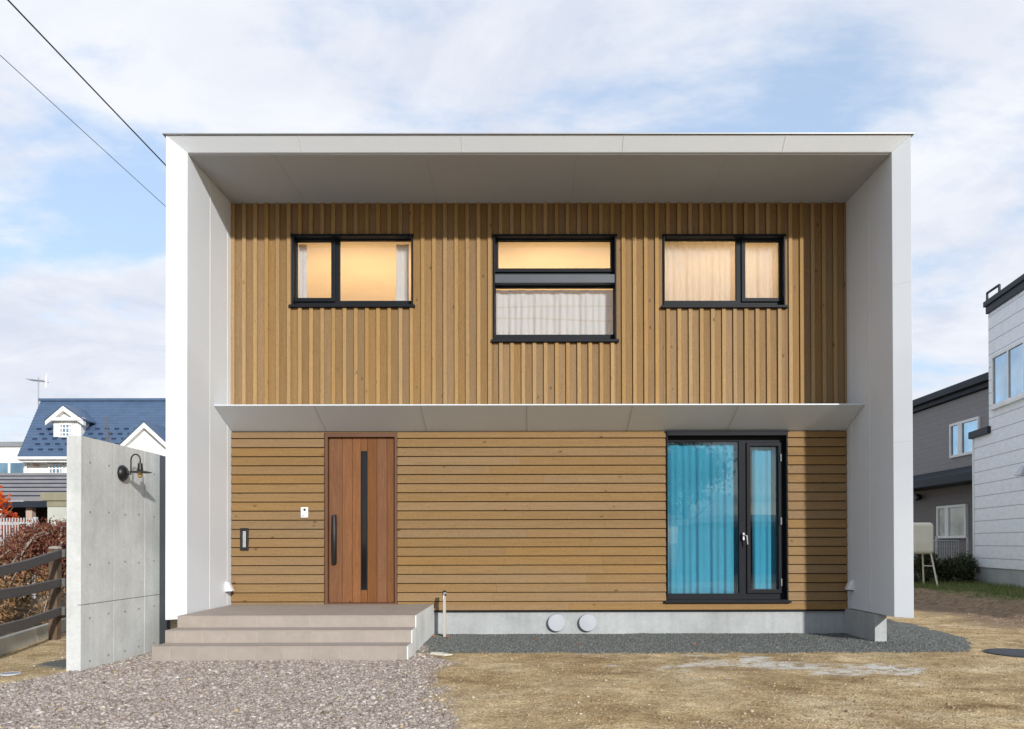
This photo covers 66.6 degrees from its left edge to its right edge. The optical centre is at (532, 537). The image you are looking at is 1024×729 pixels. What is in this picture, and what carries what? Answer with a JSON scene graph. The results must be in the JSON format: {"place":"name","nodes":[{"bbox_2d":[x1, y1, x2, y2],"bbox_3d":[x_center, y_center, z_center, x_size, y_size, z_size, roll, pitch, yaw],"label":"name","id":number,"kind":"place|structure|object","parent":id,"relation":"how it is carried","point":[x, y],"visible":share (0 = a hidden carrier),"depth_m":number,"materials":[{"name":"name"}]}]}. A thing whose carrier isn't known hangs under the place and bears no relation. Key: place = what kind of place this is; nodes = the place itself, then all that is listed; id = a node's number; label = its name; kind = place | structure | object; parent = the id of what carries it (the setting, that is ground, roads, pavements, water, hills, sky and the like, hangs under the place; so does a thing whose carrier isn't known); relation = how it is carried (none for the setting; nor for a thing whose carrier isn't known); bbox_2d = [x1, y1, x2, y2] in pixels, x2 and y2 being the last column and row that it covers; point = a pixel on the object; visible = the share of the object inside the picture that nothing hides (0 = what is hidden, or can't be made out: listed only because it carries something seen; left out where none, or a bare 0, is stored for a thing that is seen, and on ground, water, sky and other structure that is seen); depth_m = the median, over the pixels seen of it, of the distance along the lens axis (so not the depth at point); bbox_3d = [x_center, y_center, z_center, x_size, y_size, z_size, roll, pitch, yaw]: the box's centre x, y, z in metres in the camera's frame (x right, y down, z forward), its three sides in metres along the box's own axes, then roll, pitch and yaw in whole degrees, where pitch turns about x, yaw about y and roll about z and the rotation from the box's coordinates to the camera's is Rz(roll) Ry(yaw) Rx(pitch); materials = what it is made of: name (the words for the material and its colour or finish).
{"place":"outdoors","nodes":[
{"label":"outdoors","id":0,"kind":"place"},
{"bbox_2d":[0,645,463,728],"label":"gravel","id":1,"kind":"structure","parent":0,"point":[140,668],"depth_m":6.34,"materials":[{"name":"grey gravel"}]},
{"bbox_2d":[430,652,451,655],"bbox_3d":[-1.026,1.311,8.762,0.264,0.037,0.097,0,-1,30],"label":"flat stone","id":2,"kind":"object","parent":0,"point":[440,653],"visible":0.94,"depth_m":8.74,"materials":[{"name":"stone"}]},
{"bbox_2d":[0,574,1023,728],"bbox_3d":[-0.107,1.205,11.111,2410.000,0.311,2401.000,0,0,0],"label":"ground","id":3,"kind":"structure","parent":0,"point":[932,602],"depth_m":6.94,"materials":[{"name":"brown soil"}]},
{"bbox_2d":[0,672,20,675],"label":"drain cover","id":4,"kind":"object","parent":3,"relation":"on","point":[8,673],"visible":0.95,"depth_m":7.48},
{"bbox_2d":[0,442,23,514],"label":"white block","id":5,"kind":"structure","parent":3,"relation":"on","point":[9,461],"depth_m":40.54,"materials":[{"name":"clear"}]},
{"bbox_2d":[0,463,7,472],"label":"window","id":6,"kind":"structure","parent":5,"relation":"in","point":[3,466],"depth_m":40.52,"materials":[{"name":"blue glass"}]},
{"bbox_2d":[10,463,23,472],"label":"window","id":7,"kind":"structure","parent":5,"relation":"in","point":[14,467],"depth_m":40.52,"materials":[{"name":"blue glass"}]},
{"bbox_2d":[0,485,31,538],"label":"scarlet maple","id":8,"kind":"object","parent":3,"relation":"on","point":[5,513],"visible":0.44,"depth_m":18.62,"materials":[{"name":"orange plant"}]},
{"bbox_2d":[0,517,37,597],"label":"picket fence","id":9,"kind":"object","parent":3,"relation":"on","point":[9,523],"visible":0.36,"depth_m":16.78,"materials":[{"name":"white paint"}]},
{"bbox_2d":[0,617,65,654],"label":"concrete kerb","id":10,"kind":"structure","parent":3,"relation":"on","point":[16,640],"depth_m":9.63,"materials":[{"name":"grey concrete"}]},
{"bbox_2d":[0,514,66,623],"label":"hedge","id":11,"kind":"object","parent":3,"relation":"on","point":[31,541],"visible":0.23,"depth_m":12.05,"materials":[{"name":"plant"}]},
{"bbox_2d":[0,546,66,639],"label":"rail fence","id":12,"kind":"object","parent":3,"relation":"on","point":[56,582],"visible":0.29,"depth_m":9.61,"materials":[{"name":"brown wood"}]},
{"bbox_2d":[0,473,66,579],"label":"outbuilding","id":13,"kind":"structure","parent":3,"relation":"on","point":[24,490],"depth_m":23.67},
{"bbox_2d":[40,492,66,571],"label":"garden shed","id":14,"kind":"structure","parent":3,"relation":"on","point":[57,505],"depth_m":21.64,"materials":[{"name":"white paint"}]},
{"bbox_2d":[17,398,165,472],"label":"blue roof house","id":15,"kind":"structure","parent":3,"relation":"on","point":[139,423],"depth_m":27.38,"materials":[{"name":"metal"}]},
{"bbox_2d":[25,374,48,405],"bbox_3d":[-18.492,-5.341,29.113,0.671,1.512,0.500,0,0,0],"label":"tv aerial","id":16,"kind":"object","parent":15,"relation":"on","point":[38,380],"visible":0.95,"depth_m":29.10,"materials":[{"name":"metal"}]},
{"bbox_2d":[48,464,63,472],"bbox_3d":[-16.530,-2.304,27.025,0.521,0.487,0.080,0,0,0],"label":"window","id":17,"kind":"structure","parent":15,"relation":"in","point":[52,468],"depth_m":27.00,"materials":[{"name":"white glass"}]},
{"bbox_2d":[103,417,112,441],"bbox_3d":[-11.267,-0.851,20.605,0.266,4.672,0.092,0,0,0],"label":"bare sapling","id":18,"kind":"object","parent":3,"relation":"on","point":[107,439],"visible":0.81,"depth_m":20.61,"materials":[{"name":"grey plant"}]},
{"bbox_2d":[66,436,169,670],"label":"concrete wall","id":19,"kind":"structure","parent":3,"relation":"on","point":[115,575],"depth_m":8.25,"materials":[{"name":"grey concrete"}]},
{"bbox_2d":[117,454,151,480],"bbox_3d":[-4.294,-0.757,8.435,0.320,0.300,0.234,0,0,0],"label":"wall lamp","id":20,"kind":"object","parent":19,"relation":"attached to","point":[123,472],"visible":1,"depth_m":8.41,"materials":[{"name":"black metal"}]},
{"bbox_2d":[152,604,433,660],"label":"entrance steps","id":21,"kind":"structure","parent":3,"relation":"on","point":[359,632],"depth_m":8.65,"materials":[{"name":"concrete"}]},
{"bbox_2d":[443,591,445,636],"bbox_3d":[-1.161,1.092,10.241,0.053,0.780,0.123,0,0,0],"label":"tap post","id":22,"kind":"object","parent":3,"relation":"on","point":[444,613],"visible":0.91,"depth_m":10.26,"materials":[{"name":"grey metal"}]},
{"bbox_2d":[0,611,1023,728],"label":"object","id":23,"kind":"object","parent":3,"relation":"on","point":[768,703],"visible":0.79,"depth_m":6.44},
{"bbox_2d":[162,133,914,641],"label":"house","id":24,"kind":"structure","parent":3,"relation":"on","point":[350,429],"depth_m":10.61,"materials":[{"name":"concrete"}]},
{"bbox_2d":[0,55,165,206],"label":"overhead cable","id":25,"kind":"object","parent":24,"relation":"attached to","point":[78,126],"visible":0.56,"depth_m":8.04,"materials":[{"name":"black rubber"}]},
{"bbox_2d":[7,0,165,165],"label":"overhead cable","id":26,"kind":"object","parent":24,"relation":"attached to","point":[30,23],"visible":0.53,"depth_m":8.00,"materials":[{"name":"black rubber"}]},
{"bbox_2d":[299,244,306,297],"bbox_3d":[-3.200,-3.494,10.839,0.115,1.170,0.015,0,0,-4],"label":"curtain","id":27,"kind":"object","parent":24,"relation":"hanging from","point":[303,271],"visible":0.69,"depth_m":10.84,"materials":[{"name":"white fabric"}]},
{"bbox_2d":[288,234,414,307],"bbox_3d":[-2.463,-3.632,10.687,1.712,1.001,0.214,0,0,0],"label":"window","id":28,"kind":"structure","parent":24,"relation":"in","point":[335,301],"depth_m":10.71,"materials":[{"name":"grey metal"}]},
{"bbox_2d":[324,433,397,603],"bbox_3d":[-2.344,-0.238,10.641,1.012,2.372,0.190,0,0,0],"label":"door","id":29,"kind":"structure","parent":24,"relation":"in","point":[360,469],"depth_m":10.66,"materials":[{"name":"brown wood"}]},
{"bbox_2d":[396,244,408,300],"bbox_3d":[-1.816,-3.497,10.847,0.182,1.170,0.028,0,0,-4],"label":"curtain","id":30,"kind":"object","parent":24,"relation":"hanging from","point":[402,272],"visible":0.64,"depth_m":10.85,"materials":[{"name":"white fabric"}]},
{"bbox_2d":[496,290,612,334],"bbox_3d":[0.289,-2.981,10.851,1.913,0.930,0.051,0,0,0],"label":"curtain","id":31,"kind":"object","parent":24,"relation":"hanging from","point":[554,312],"visible":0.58,"depth_m":10.85,"materials":[{"name":"white fabric"}]},
{"bbox_2d":[491,234,618,342],"bbox_3d":[0.302,-3.396,10.693,1.741,1.474,0.214,0,0,0],"label":"window","id":32,"kind":"structure","parent":24,"relation":"in","point":[504,278],"depth_m":10.69,"materials":[{"name":"grey metal"}]},
{"bbox_2d":[668,442,737,592],"bbox_3d":[2.351,-0.285,10.839,1.321,2.410,0.060,0,0,0],"label":"curtain","id":33,"kind":"object","parent":24,"relation":"hanging from","point":[702,517],"visible":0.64,"depth_m":10.83,"materials":[{"name":"blue fabric"}]},
{"bbox_2d":[661,234,788,308],"bbox_3d":[2.614,-3.632,10.701,1.730,1.009,0.214,0,0,0],"label":"window","id":34,"kind":"structure","parent":24,"relation":"in","point":[740,302],"depth_m":10.72,"materials":[{"name":"grey metal"}]},
{"bbox_2d":[664,431,791,602],"bbox_3d":[2.648,-0.280,10.675,1.720,2.343,0.214,0,0,0],"label":"window","id":35,"kind":"structure","parent":24,"relation":"in","point":[745,439],"depth_m":10.71,"materials":[{"name":"grey metal"}]},
{"bbox_2d":[752,447,776,588],"bbox_3d":[3.495,-0.288,10.834,0.891,2.410,0.058,0,0,0],"label":"curtain","id":36,"kind":"object","parent":24,"relation":"hanging from","point":[764,517],"visible":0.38,"depth_m":10.84,"materials":[{"name":"blue fabric"}]},
{"bbox_2d":[416,622,971,653],"bbox_3d":[2.264,1.312,10.405,7.224,0.048,3.246,0,0,0],"label":"crushed stone","id":37,"kind":"object","parent":3,"relation":"on","point":[813,642],"visible":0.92,"depth_m":9.61,"materials":[{"name":"grey gravel"}]},
{"bbox_2d":[913,523,937,584],"bbox_3d":[8.779,0.516,18.100,1.190,1.913,0.840,0,0,0],"label":"oil tank","id":38,"kind":"object","parent":3,"relation":"on","point":[922,538],"visible":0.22,"depth_m":17.84,"materials":[{"name":"beige metal"}]},
{"bbox_2d":[913,550,939,582],"bbox_3d":[9.446,0.765,18.942,0.990,1.183,0.784,0,0,0],"label":"shrub","id":39,"kind":"object","parent":3,"relation":"on","point":[917,563],"visible":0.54,"depth_m":18.83,"materials":[{"name":"green plant"}]},
{"bbox_2d":[914,536,968,576],"bbox_3d":[10.392,0.653,20.030,1.630,1.363,0.070,0,0,0],"label":"fence","id":40,"kind":"object","parent":3,"relation":"on","point":[936,540],"visible":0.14,"depth_m":20.03,"materials":[{"name":"metal"}]},
{"bbox_2d":[915,555,974,583],"bbox_3d":[10.052,0.835,19.149,1.347,0.895,1.063,0,0,0],"label":"shrub","id":41,"kind":"object","parent":3,"relation":"on","point":[947,569],"visible":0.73,"depth_m":19.00,"materials":[{"name":"green plant"}]},
{"bbox_2d":[913,372,988,573],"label":"grey house","id":42,"kind":"structure","parent":3,"relation":"on","point":[947,420],"depth_m":22.97,"materials":[{"name":"grey"}]},
{"bbox_2d":[936,504,967,537],"bbox_3d":[12.317,-0.461,22.896,0.080,0.969,1.594,0,0,0],"label":"window","id":43,"kind":"structure","parent":42,"relation":"in","point":[951,520],"depth_m":22.86,"materials":[{"name":"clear glass"}]},
{"bbox_2d":[949,416,980,457],"bbox_3d":[12.314,-2.834,22.206,0.080,0.995,1.497,0,0,0],"label":"window","id":44,"kind":"structure","parent":42,"relation":"in","point":[959,443],"depth_m":22.31,"materials":[{"name":"white glass"}]},
{"bbox_2d":[946,545,979,582],"bbox_3d":[10.666,0.761,19.319,1.081,1.190,0.657,0,0,-24],"label":"shrub","id":45,"kind":"object","parent":3,"relation":"on","point":[971,567],"visible":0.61,"depth_m":19.22,"materials":[{"name":"green plant"}]},
{"bbox_2d":[968,274,1023,586],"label":"white siding house","id":46,"kind":"structure","parent":3,"relation":"on","point":[998,490],"depth_m":17.89,"materials":[{"name":"concrete"}]},
{"bbox_2d":[989,339,1023,410],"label":"window","id":47,"kind":"structure","parent":46,"relation":"in","point":[1007,365],"depth_m":17.53,"materials":[{"name":"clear glass"}]},
{"bbox_2d":[983,648,1023,657],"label":"manhole cover","id":48,"kind":"object","parent":3,"relation":"on","point":[1009,652],"visible":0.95,"depth_m":8.77,"materials":[{"name":"metal"}]},
{"bbox_2d":[0,0,1023,441],"label":"sky","id":49,"kind":"structure","parent":0,"point":[83,242],"materials":[{"name":"blue"}]},
{"bbox_2d":[914,575,1023,600],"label":"grass","id":50,"kind":"structure","parent":0,"point":[966,586],"depth_m":16.74,"materials":[{"name":"green plant"}]}
]}

